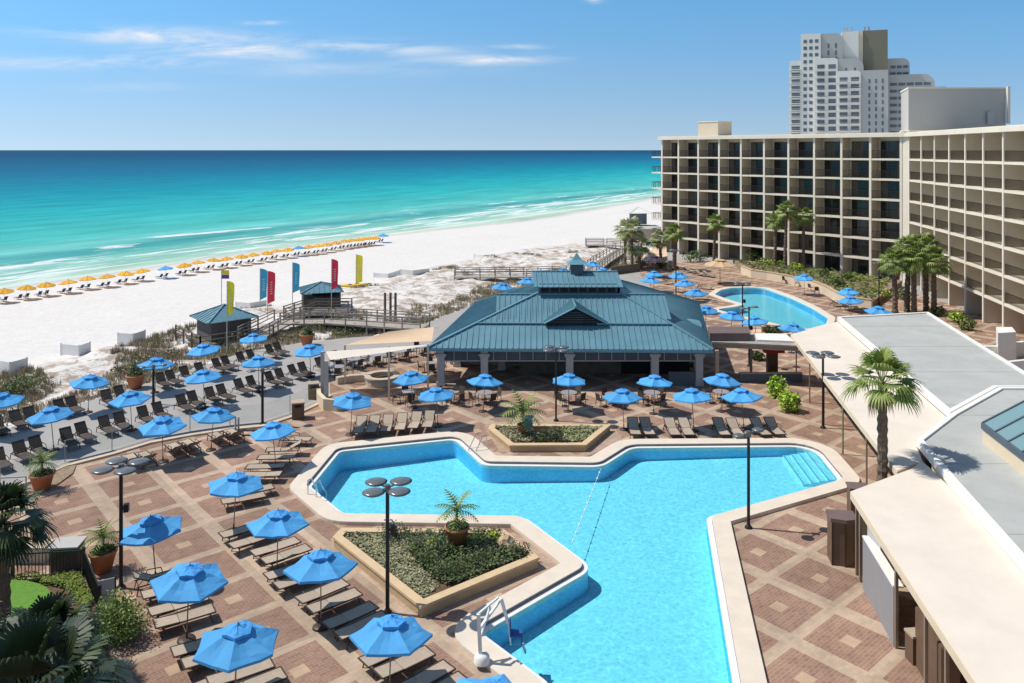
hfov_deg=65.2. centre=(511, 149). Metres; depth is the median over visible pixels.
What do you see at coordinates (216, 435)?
sun lounger
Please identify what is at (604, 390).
patio chair
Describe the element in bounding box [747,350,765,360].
bush
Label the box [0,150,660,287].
sea water
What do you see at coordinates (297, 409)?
litter bin
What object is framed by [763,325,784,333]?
bush
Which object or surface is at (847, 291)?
patio umbrella
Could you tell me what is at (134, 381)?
plant pot
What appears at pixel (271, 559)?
sun lounger
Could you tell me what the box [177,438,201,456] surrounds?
sun lounger
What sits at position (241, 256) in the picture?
beach umbrella
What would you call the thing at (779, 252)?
balcony door
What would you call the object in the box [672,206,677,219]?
balcony door
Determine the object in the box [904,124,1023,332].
hotel building
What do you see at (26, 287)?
beach umbrella
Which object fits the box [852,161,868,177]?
balcony door
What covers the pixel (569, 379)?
patio umbrella
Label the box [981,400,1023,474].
roof skylight
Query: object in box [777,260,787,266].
bush
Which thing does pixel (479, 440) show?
pool handrail
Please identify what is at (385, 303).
timber post
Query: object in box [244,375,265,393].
sun lounger
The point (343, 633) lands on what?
sun lounger
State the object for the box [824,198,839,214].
balcony door
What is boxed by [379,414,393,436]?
sun lounger
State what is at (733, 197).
balcony door
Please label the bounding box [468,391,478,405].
patio chair
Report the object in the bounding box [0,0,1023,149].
sky
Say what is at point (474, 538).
bush
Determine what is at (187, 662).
sun lounger
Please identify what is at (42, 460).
palm
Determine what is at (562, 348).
pole lamp
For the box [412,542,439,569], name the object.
bush
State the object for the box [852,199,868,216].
balcony door
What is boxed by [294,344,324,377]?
patio umbrella
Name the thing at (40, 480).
plant pot
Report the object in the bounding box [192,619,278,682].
patio umbrella
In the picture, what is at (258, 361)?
patio umbrella
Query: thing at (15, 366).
wind screen
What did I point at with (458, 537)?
plant pot
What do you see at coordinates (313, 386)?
litter bin
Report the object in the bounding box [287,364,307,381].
sun lounger
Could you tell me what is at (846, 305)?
sun lounger
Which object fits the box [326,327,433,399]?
shade sail
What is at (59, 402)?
sun lounger
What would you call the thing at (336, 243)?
beach umbrella
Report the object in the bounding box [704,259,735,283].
patio umbrella
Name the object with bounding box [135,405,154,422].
sun lounger
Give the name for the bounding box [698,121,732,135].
roof hut
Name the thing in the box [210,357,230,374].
sun lounger
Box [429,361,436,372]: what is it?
patio table
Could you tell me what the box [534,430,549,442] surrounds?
bush
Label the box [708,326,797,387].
breezeway
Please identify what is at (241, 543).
sun lounger
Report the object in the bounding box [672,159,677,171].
balcony door
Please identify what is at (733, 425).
sun lounger
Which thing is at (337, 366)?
patio table
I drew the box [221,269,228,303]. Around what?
warning flag
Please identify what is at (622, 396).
patio umbrella
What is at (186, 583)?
patio umbrella
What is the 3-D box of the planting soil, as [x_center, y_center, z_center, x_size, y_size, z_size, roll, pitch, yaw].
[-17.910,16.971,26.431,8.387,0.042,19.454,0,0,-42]
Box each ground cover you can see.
[344,528,438,597]
[400,523,529,584]
[495,424,536,441]
[558,424,601,441]
[742,258,890,298]
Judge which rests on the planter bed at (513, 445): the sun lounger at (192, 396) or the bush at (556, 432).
the bush at (556, 432)
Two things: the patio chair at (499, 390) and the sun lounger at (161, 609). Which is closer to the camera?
the sun lounger at (161, 609)
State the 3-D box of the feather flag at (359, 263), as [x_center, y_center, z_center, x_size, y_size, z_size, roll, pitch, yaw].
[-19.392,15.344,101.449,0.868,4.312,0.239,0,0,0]
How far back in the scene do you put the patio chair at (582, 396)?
53.14 m
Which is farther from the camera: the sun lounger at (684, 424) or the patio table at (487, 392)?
the patio table at (487, 392)
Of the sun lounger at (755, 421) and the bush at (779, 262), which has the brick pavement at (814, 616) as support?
the sun lounger at (755, 421)
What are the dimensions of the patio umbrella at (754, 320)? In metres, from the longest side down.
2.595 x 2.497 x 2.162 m
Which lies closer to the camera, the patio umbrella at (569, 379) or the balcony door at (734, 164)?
the patio umbrella at (569, 379)
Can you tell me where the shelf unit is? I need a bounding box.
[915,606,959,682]
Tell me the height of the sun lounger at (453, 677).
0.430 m
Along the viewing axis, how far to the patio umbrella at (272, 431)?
42.39 m
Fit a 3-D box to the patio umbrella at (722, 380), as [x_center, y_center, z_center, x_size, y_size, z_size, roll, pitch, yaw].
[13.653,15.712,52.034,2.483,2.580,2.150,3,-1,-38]
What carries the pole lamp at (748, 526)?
on the brick pavement at (814, 616)
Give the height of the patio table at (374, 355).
0.730 m
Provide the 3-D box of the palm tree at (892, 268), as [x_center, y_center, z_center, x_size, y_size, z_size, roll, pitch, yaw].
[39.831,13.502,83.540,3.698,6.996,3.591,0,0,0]
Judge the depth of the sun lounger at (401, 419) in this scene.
48.87 m
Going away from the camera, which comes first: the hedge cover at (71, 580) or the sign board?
the hedge cover at (71, 580)
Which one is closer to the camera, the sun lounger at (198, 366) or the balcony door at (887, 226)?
the sun lounger at (198, 366)
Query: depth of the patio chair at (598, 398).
52.94 m
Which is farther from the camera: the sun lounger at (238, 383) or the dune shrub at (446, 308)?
the dune shrub at (446, 308)
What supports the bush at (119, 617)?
on the planting soil
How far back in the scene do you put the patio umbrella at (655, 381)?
51.33 m
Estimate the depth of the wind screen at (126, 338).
73.47 m
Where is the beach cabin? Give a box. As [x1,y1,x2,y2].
[635,226,660,240]
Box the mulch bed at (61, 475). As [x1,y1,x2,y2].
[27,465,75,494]
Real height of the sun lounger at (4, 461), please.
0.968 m
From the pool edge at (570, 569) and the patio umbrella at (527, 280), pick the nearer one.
the pool edge at (570, 569)
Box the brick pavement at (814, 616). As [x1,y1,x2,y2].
[0,262,1023,682]
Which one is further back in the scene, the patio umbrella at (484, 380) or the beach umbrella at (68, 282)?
the beach umbrella at (68, 282)
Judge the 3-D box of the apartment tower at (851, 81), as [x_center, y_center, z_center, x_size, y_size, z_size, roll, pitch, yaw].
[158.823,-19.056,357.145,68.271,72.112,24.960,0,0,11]
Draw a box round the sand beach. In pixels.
[0,198,660,427]
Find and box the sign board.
[523,415,532,436]
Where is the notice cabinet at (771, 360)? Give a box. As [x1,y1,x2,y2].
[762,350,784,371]
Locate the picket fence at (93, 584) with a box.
[10,546,101,607]
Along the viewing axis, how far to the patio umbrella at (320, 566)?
28.29 m
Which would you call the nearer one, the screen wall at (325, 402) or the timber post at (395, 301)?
the screen wall at (325, 402)
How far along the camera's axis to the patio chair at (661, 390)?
54.42 m
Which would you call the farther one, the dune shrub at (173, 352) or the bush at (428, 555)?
the dune shrub at (173, 352)
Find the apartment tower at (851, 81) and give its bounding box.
[789,26,934,133]
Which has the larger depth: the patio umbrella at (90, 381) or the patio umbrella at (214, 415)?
the patio umbrella at (90, 381)
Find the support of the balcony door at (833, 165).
in the hotel building at (846, 188)
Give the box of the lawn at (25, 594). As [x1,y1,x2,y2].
[10,579,49,614]
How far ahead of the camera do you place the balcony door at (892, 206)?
105.11 m
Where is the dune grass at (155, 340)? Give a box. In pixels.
[0,250,642,422]
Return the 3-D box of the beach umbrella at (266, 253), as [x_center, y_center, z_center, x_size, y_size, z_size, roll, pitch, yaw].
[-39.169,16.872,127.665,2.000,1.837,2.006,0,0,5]
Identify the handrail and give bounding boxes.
[0,476,26,490]
[307,478,326,499]
[468,432,486,450]
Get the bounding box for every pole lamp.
[90,457,149,589]
[139,363,166,402]
[247,366,277,424]
[362,477,411,613]
[543,345,568,421]
[669,249,682,294]
[733,427,763,529]
[734,282,750,326]
[739,306,758,366]
[806,351,840,428]
[873,262,884,304]
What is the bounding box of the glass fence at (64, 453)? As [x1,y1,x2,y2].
[0,390,301,482]
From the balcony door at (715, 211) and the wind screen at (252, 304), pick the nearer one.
the wind screen at (252, 304)
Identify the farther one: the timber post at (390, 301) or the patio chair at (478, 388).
the timber post at (390, 301)
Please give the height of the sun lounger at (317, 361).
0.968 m
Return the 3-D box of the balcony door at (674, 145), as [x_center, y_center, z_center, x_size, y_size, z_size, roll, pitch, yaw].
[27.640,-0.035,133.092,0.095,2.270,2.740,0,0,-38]
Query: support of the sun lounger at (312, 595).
on the brick pavement at (814, 616)
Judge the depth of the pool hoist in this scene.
26.59 m
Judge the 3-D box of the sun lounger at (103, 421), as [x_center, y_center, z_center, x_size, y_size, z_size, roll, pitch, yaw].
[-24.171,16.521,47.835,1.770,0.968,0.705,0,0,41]
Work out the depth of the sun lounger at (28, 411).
49.90 m
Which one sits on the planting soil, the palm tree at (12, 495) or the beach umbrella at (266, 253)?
the palm tree at (12, 495)
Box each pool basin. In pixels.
[313,444,832,682]
[717,289,826,328]
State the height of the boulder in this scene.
0.464 m
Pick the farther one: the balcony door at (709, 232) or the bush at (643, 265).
the balcony door at (709, 232)
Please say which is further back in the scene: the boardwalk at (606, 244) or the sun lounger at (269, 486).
the boardwalk at (606, 244)
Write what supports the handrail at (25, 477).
on the brick pavement at (814, 616)
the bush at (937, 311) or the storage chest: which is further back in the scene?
the bush at (937, 311)
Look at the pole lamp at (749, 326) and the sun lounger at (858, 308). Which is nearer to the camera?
the pole lamp at (749, 326)
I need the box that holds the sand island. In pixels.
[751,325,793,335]
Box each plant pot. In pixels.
[28,467,55,491]
[88,542,117,574]
[125,371,145,389]
[299,332,314,345]
[444,518,469,547]
[517,422,526,434]
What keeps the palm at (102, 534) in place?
on the plant pot at (102, 562)
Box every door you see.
[672,143,677,155]
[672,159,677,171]
[672,174,677,187]
[672,190,677,203]
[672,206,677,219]
[688,143,696,156]
[688,159,696,171]
[688,175,696,188]
[688,191,696,204]
[688,207,696,220]
[688,224,696,237]
[688,240,696,253]
[708,143,717,156]
[708,159,717,172]
[708,176,717,189]
[708,192,717,206]
[708,209,717,222]
[708,225,717,239]
[708,242,717,255]
[729,142,739,155]
[729,159,739,173]
[729,176,739,190]
[729,193,739,207]
[729,210,739,224]
[729,227,739,241]
[729,244,739,258]
[751,142,762,155]
[751,160,762,174]
[751,177,762,191]
[751,194,762,208]
[751,212,762,226]
[751,229,762,243]
[751,247,762,261]
[774,142,786,156]
[774,160,786,174]
[774,178,786,192]
[774,195,786,210]
[777,232,783,246]
[777,250,783,259]
[799,142,812,157]
[799,160,812,175]
[799,178,812,193]
[799,197,812,212]
[799,215,812,230]
[799,234,812,249]
[799,252,812,267]
[824,142,839,157]
[824,160,839,176]
[824,179,839,195]
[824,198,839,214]
[824,217,839,233]
[824,236,839,252]
[824,255,839,271]
[852,141,868,157]
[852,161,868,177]
[852,180,868,196]
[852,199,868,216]
[852,219,868,235]
[852,239,868,255]
[852,258,868,275]
[881,141,899,157]
[881,161,899,178]
[881,181,899,198]
[881,201,899,218]
[881,221,899,238]
[881,241,898,257]
[881,263,899,278]
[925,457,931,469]
[987,112,994,123]
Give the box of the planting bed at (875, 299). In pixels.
[733,259,901,306]
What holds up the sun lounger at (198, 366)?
on the concrete pavement at (275, 408)
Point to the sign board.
(526, 416)
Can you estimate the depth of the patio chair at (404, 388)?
54.94 m
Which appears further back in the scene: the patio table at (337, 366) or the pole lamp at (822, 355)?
the patio table at (337, 366)
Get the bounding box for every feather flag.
[226,281,233,351]
[260,269,266,299]
[267,271,274,317]
[292,262,299,305]
[331,259,337,317]
[356,255,362,283]
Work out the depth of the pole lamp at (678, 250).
90.63 m
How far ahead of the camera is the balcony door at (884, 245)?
105.52 m
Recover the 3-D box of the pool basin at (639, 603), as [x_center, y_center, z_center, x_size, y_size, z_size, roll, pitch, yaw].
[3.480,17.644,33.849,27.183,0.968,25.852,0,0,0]
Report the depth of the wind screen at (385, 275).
111.56 m
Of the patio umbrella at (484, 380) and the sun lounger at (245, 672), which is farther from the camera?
the patio umbrella at (484, 380)
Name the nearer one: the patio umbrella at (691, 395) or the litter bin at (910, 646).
the litter bin at (910, 646)
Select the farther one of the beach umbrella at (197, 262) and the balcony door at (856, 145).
the beach umbrella at (197, 262)
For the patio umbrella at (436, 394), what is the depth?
48.74 m
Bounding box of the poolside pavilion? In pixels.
[426,253,713,385]
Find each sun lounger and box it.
[0,414,10,435]
[0,446,13,470]
[7,409,29,431]
[10,439,36,465]
[22,405,41,428]
[27,434,52,456]
[52,398,74,416]
[58,426,80,451]
[64,395,85,415]
[73,420,96,445]
[96,414,119,438]
[99,388,114,409]
[111,410,133,434]
[112,384,125,398]
[121,452,142,469]
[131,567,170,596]
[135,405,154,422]
[135,450,156,466]
[140,588,155,606]
[148,597,209,616]
[150,401,172,416]
[152,603,215,638]
[155,371,172,390]
[163,369,183,387]
[164,442,186,460]
[169,638,201,667]
[173,393,195,413]
[177,365,192,378]
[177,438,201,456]
[180,654,202,679]
[186,390,206,406]
[193,362,207,372]
[202,386,223,404]
[205,658,275,682]
[206,431,230,446]
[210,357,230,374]
[215,383,236,402]
[218,524,249,545]
[220,355,238,371]
[220,491,266,511]
[222,428,244,444]
[227,535,276,556]
[231,378,253,396]
[234,351,247,363]
[236,666,287,682]
[243,471,282,483]
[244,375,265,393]
[244,462,286,470]
[245,349,256,358]
[249,536,301,564]
[254,483,274,495]
[256,453,296,465]
[259,543,312,569]
[262,562,296,588]
[263,344,282,359]
[264,370,284,388]
[265,439,301,456]
[272,341,289,355]
[272,577,298,598]
[274,367,292,385]
[278,432,312,445]
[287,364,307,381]
[294,578,350,612]
[297,361,315,377]
[305,587,362,621]
[313,356,332,371]
[321,600,379,638]
[332,610,388,649]
[351,415,367,435]
[358,655,393,677]
[364,415,380,437]
[372,645,435,682]
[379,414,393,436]
[393,412,407,434]
[399,659,455,682]
[407,411,422,430]
[421,410,435,431]
[435,671,466,682]
[627,417,641,438]
[639,417,655,438]
[663,417,681,436]
[677,417,695,437]
[694,269,706,276]
[701,270,714,276]
[712,417,731,437]
[725,418,745,437]
[749,417,772,437]
[763,417,785,437]
[840,303,855,308]
[852,306,868,312]
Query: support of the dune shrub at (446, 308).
on the sand beach
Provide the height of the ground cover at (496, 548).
0.438 m
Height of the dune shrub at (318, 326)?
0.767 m
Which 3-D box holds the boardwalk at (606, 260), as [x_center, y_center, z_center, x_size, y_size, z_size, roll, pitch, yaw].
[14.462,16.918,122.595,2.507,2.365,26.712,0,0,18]
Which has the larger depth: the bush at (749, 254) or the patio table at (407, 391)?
the bush at (749, 254)
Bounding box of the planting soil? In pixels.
[21,579,116,682]
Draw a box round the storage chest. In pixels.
[47,536,87,573]
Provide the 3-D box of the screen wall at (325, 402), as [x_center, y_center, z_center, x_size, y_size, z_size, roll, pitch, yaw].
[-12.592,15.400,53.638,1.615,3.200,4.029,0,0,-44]
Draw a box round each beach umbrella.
[0,288,13,293]
[17,285,36,295]
[37,281,55,287]
[58,280,77,288]
[78,275,95,288]
[98,274,115,286]
[117,271,133,279]
[133,268,149,280]
[157,266,172,272]
[176,263,191,270]
[190,259,205,263]
[206,258,220,265]
[220,257,233,262]
[234,254,248,258]
[246,253,259,256]
[259,251,272,255]
[270,249,281,258]
[282,247,293,251]
[330,241,341,250]
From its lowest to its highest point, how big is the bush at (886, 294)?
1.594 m
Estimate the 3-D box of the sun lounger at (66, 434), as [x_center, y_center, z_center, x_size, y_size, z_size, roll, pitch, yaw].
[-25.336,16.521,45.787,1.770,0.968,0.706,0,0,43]
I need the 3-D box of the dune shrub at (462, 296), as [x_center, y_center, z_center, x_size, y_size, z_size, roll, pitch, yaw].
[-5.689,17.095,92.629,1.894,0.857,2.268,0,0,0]
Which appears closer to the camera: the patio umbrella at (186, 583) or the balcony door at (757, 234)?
the patio umbrella at (186, 583)
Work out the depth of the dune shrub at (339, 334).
74.85 m
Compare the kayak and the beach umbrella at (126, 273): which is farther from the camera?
the beach umbrella at (126, 273)
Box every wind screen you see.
[0,357,27,373]
[60,341,90,355]
[117,329,145,343]
[235,300,266,308]
[374,270,399,277]
[401,268,428,274]
[474,254,494,257]
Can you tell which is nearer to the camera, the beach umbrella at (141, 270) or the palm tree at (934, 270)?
the palm tree at (934, 270)
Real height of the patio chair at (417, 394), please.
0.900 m
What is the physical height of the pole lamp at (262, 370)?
3.520 m
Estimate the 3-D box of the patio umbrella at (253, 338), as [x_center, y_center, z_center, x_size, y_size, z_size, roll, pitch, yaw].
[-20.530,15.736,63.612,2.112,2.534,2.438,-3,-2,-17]
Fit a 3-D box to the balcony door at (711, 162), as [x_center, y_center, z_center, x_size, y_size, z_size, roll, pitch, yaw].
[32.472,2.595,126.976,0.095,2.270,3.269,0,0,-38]
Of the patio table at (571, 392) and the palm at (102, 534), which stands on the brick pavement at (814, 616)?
the patio table at (571, 392)
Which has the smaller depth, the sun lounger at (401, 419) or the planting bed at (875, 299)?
the sun lounger at (401, 419)
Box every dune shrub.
[0,371,54,392]
[0,381,28,394]
[110,363,130,373]
[134,350,167,362]
[159,347,183,356]
[227,331,247,338]
[274,332,294,339]
[312,322,329,328]
[329,331,344,338]
[335,323,365,334]
[441,305,455,311]
[445,264,459,268]
[455,294,469,300]
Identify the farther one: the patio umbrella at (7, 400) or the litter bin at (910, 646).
the patio umbrella at (7, 400)
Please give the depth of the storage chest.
32.13 m
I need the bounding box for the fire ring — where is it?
[364,370,399,387]
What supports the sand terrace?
on the brick pavement at (814, 616)
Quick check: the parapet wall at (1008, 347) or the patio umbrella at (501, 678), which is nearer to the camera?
the patio umbrella at (501, 678)
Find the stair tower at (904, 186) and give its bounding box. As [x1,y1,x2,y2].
[899,130,932,283]
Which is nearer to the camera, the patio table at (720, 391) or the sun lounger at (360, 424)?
the sun lounger at (360, 424)
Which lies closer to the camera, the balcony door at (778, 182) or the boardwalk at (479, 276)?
the boardwalk at (479, 276)
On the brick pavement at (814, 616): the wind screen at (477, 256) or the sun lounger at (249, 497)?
the sun lounger at (249, 497)
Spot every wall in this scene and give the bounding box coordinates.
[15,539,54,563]
[316,351,342,411]
[336,373,364,384]
[738,372,802,381]
[740,265,872,307]
[985,327,1023,369]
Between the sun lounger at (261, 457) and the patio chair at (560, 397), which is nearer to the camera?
the sun lounger at (261, 457)
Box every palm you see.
[25,448,60,475]
[80,518,118,557]
[435,489,478,532]
[500,388,546,431]
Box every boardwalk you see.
[237,310,294,343]
[279,307,429,335]
[283,298,351,320]
[454,266,569,281]
[584,243,628,270]
[585,238,641,249]
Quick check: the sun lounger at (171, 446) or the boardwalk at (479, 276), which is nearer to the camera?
the sun lounger at (171, 446)
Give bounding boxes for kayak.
[341,284,363,286]
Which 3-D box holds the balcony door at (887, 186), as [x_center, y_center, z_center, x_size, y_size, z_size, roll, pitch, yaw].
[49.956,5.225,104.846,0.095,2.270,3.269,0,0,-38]
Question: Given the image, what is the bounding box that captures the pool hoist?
[474,596,525,666]
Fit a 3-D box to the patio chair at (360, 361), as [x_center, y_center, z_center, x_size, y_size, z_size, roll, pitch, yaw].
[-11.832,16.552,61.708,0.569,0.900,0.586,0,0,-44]
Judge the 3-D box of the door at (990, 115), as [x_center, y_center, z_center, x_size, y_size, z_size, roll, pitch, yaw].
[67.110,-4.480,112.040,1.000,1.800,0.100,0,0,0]
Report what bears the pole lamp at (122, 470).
on the brick pavement at (814, 616)
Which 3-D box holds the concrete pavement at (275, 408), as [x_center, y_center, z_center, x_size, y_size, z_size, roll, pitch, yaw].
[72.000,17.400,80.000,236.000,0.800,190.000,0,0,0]
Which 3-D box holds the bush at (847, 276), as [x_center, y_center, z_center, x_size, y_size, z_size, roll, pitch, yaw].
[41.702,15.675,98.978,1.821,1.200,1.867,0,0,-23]
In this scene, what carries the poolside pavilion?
on the brick pavement at (814, 616)
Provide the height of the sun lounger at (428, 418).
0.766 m
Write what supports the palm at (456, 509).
on the plant pot at (458, 537)
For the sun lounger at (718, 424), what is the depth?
47.99 m
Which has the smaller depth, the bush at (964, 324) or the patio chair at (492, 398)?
the patio chair at (492, 398)
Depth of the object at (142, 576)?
30.90 m
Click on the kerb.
(164, 440)
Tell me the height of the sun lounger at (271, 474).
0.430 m
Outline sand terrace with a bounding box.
[641,246,668,270]
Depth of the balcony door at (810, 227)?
114.40 m
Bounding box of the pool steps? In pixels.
[783,451,835,486]
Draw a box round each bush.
[89,587,152,647]
[129,362,143,374]
[304,325,313,334]
[377,519,402,540]
[400,535,430,551]
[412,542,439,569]
[427,535,453,555]
[428,556,467,576]
[462,546,494,566]
[465,535,483,546]
[485,528,501,541]
[507,542,530,558]
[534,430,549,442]
[547,425,563,442]
[634,259,652,267]
[653,263,669,267]
[682,250,699,261]
[693,249,708,261]
[744,249,758,259]
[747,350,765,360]
[760,257,772,264]
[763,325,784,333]
[766,375,788,397]
[776,386,801,412]
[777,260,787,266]
[789,262,803,270]
[816,269,831,277]
[826,278,846,286]
[841,272,855,280]
[872,288,891,297]
[890,288,918,300]
[925,305,946,315]
[945,309,967,322]
[958,318,977,330]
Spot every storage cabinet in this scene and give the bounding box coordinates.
[826,509,854,567]
[845,481,866,513]
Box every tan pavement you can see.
[330,533,557,611]
[484,422,621,451]
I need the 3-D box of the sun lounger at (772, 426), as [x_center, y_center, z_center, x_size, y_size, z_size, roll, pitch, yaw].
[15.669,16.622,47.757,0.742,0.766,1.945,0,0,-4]
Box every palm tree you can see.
[0,479,60,617]
[0,601,39,682]
[0,607,142,682]
[5,589,110,681]
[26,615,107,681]
[612,219,637,263]
[618,216,645,263]
[624,235,653,268]
[649,230,669,267]
[664,222,685,269]
[705,213,725,260]
[763,210,788,266]
[774,200,797,267]
[793,207,817,267]
[837,346,924,480]
[876,246,910,312]
[890,233,925,312]
[894,241,932,312]
[908,232,944,311]
[917,247,956,315]
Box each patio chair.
[334,360,341,371]
[334,368,341,374]
[346,363,353,373]
[354,359,362,371]
[361,355,369,366]
[373,356,380,361]
[392,391,400,403]
[400,351,409,361]
[401,386,410,399]
[405,393,414,405]
[416,387,424,398]
[417,360,424,372]
[429,364,436,373]
[453,392,464,407]
[454,386,464,400]
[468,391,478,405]
[475,386,481,397]
[486,393,496,407]
[495,387,501,401]
[557,393,566,405]
[572,386,580,400]
[575,392,585,404]
[595,393,606,406]
[601,387,610,402]
[637,385,645,396]
[637,391,648,404]
[653,388,663,399]
[655,393,665,407]
[711,385,719,396]
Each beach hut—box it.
[175,304,273,347]
[299,281,343,309]
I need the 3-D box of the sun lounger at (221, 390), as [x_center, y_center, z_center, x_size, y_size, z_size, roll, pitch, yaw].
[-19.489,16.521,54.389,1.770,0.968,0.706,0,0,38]
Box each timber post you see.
[384,293,385,317]
[389,293,391,318]
[394,293,396,318]
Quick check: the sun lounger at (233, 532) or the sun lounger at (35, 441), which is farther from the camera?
the sun lounger at (35, 441)
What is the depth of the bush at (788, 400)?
51.82 m
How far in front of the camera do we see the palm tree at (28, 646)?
17.85 m
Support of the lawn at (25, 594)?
on the planting soil
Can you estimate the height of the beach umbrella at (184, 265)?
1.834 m
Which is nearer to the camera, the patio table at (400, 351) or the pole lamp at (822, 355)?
the pole lamp at (822, 355)
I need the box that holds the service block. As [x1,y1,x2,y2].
[900,86,1009,129]
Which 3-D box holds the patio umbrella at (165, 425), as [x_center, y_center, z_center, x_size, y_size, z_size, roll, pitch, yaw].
[-19.000,15.674,43.499,2.219,2.662,2.562,3,5,21]
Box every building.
[652,132,904,279]
[791,312,1023,682]
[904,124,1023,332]
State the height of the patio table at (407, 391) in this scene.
0.732 m
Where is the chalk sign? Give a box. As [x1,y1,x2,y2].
[98,576,115,602]
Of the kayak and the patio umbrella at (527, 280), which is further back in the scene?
the kayak
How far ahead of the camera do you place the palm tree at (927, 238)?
83.07 m
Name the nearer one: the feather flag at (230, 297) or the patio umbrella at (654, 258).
the feather flag at (230, 297)
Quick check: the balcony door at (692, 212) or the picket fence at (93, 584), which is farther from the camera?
the balcony door at (692, 212)
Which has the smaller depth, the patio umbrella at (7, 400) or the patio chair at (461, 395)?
the patio umbrella at (7, 400)
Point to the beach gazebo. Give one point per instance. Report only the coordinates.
(640, 213)
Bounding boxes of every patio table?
[331,364,343,376]
[347,357,360,367]
[369,353,381,364]
[392,350,405,359]
[402,389,414,402]
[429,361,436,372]
[477,390,492,402]
[561,390,576,403]
[644,390,659,404]
[713,389,728,402]
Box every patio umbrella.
[0,391,24,436]
[26,405,74,451]
[69,373,109,413]
[108,390,151,431]
[120,514,181,572]
[137,355,174,393]
[137,415,186,463]
[150,562,227,643]
[184,368,221,408]
[186,343,220,368]
[191,405,235,451]
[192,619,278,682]
[208,470,263,530]
[239,333,266,346]
[241,355,275,392]
[246,508,309,568]
[250,421,295,468]
[283,547,357,631]
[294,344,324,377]
[333,392,370,436]
[349,613,432,682]
[392,370,429,408]
[418,385,453,427]
[456,674,511,682]
[467,372,503,412]
[492,282,513,292]
[517,277,533,284]
[553,372,585,412]
[584,261,601,270]
[602,388,642,430]
[636,374,672,414]
[640,276,660,287]
[643,255,665,270]
[644,270,662,276]
[668,271,688,292]
[673,386,711,431]
[674,279,695,296]
[683,287,707,296]
[701,305,718,314]
[703,373,741,412]
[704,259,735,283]
[719,311,744,326]
[721,386,762,430]
[741,316,767,332]
[777,322,804,353]
[794,274,814,294]
[836,287,859,311]
[837,296,863,313]
[864,306,892,314]
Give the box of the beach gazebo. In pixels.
[624,207,650,223]
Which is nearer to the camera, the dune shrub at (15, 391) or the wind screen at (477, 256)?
the dune shrub at (15, 391)
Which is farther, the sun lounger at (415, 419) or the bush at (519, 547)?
the sun lounger at (415, 419)
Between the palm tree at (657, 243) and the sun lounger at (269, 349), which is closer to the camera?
the sun lounger at (269, 349)
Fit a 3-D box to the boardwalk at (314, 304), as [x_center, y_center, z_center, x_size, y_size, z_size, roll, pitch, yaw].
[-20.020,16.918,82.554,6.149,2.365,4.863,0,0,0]
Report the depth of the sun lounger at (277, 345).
66.55 m
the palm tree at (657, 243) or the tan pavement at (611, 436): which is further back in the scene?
the palm tree at (657, 243)
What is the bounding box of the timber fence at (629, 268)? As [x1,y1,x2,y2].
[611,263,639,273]
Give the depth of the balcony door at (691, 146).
130.71 m
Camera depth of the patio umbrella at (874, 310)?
74.01 m
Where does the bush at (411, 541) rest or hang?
on the planter bed at (443, 595)
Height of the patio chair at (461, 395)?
0.900 m
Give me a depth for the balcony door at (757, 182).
121.04 m
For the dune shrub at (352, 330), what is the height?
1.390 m
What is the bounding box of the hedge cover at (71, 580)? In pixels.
[12,570,93,608]
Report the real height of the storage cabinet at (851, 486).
1.580 m
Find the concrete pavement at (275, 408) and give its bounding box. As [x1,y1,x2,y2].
[0,251,963,484]
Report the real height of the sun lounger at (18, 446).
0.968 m
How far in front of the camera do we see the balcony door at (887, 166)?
105.11 m
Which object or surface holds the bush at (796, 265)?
on the planting bed at (875, 299)
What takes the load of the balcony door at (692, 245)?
in the hotel building at (846, 188)
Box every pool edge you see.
[290,432,859,682]
[709,286,834,329]
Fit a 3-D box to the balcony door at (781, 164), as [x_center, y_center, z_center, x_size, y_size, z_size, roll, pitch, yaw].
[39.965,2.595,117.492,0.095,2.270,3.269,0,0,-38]
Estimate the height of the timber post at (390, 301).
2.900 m
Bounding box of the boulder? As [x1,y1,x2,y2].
[496,534,514,548]
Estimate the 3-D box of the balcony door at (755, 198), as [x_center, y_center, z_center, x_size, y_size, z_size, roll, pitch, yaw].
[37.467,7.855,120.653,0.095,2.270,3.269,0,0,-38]
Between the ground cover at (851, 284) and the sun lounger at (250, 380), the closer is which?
the sun lounger at (250, 380)
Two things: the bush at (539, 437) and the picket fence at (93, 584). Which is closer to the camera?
the picket fence at (93, 584)
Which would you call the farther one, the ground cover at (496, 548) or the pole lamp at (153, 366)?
the pole lamp at (153, 366)
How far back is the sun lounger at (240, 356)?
63.38 m
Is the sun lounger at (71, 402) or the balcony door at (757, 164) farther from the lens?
the balcony door at (757, 164)
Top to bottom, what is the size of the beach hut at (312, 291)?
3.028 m
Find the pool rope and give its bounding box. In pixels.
[572,469,600,541]
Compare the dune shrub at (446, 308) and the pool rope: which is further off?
the dune shrub at (446, 308)
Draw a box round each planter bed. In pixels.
[333,527,539,617]
[488,424,610,451]
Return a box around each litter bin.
[291,399,304,419]
[308,381,318,399]
[904,627,915,665]
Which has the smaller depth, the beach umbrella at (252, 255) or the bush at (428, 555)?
the bush at (428, 555)
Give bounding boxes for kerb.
[19,395,331,486]
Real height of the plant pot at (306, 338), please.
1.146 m
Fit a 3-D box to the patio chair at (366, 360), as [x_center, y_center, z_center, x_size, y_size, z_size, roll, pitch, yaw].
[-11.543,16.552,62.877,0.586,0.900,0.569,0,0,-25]
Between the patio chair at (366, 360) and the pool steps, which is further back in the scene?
the patio chair at (366, 360)

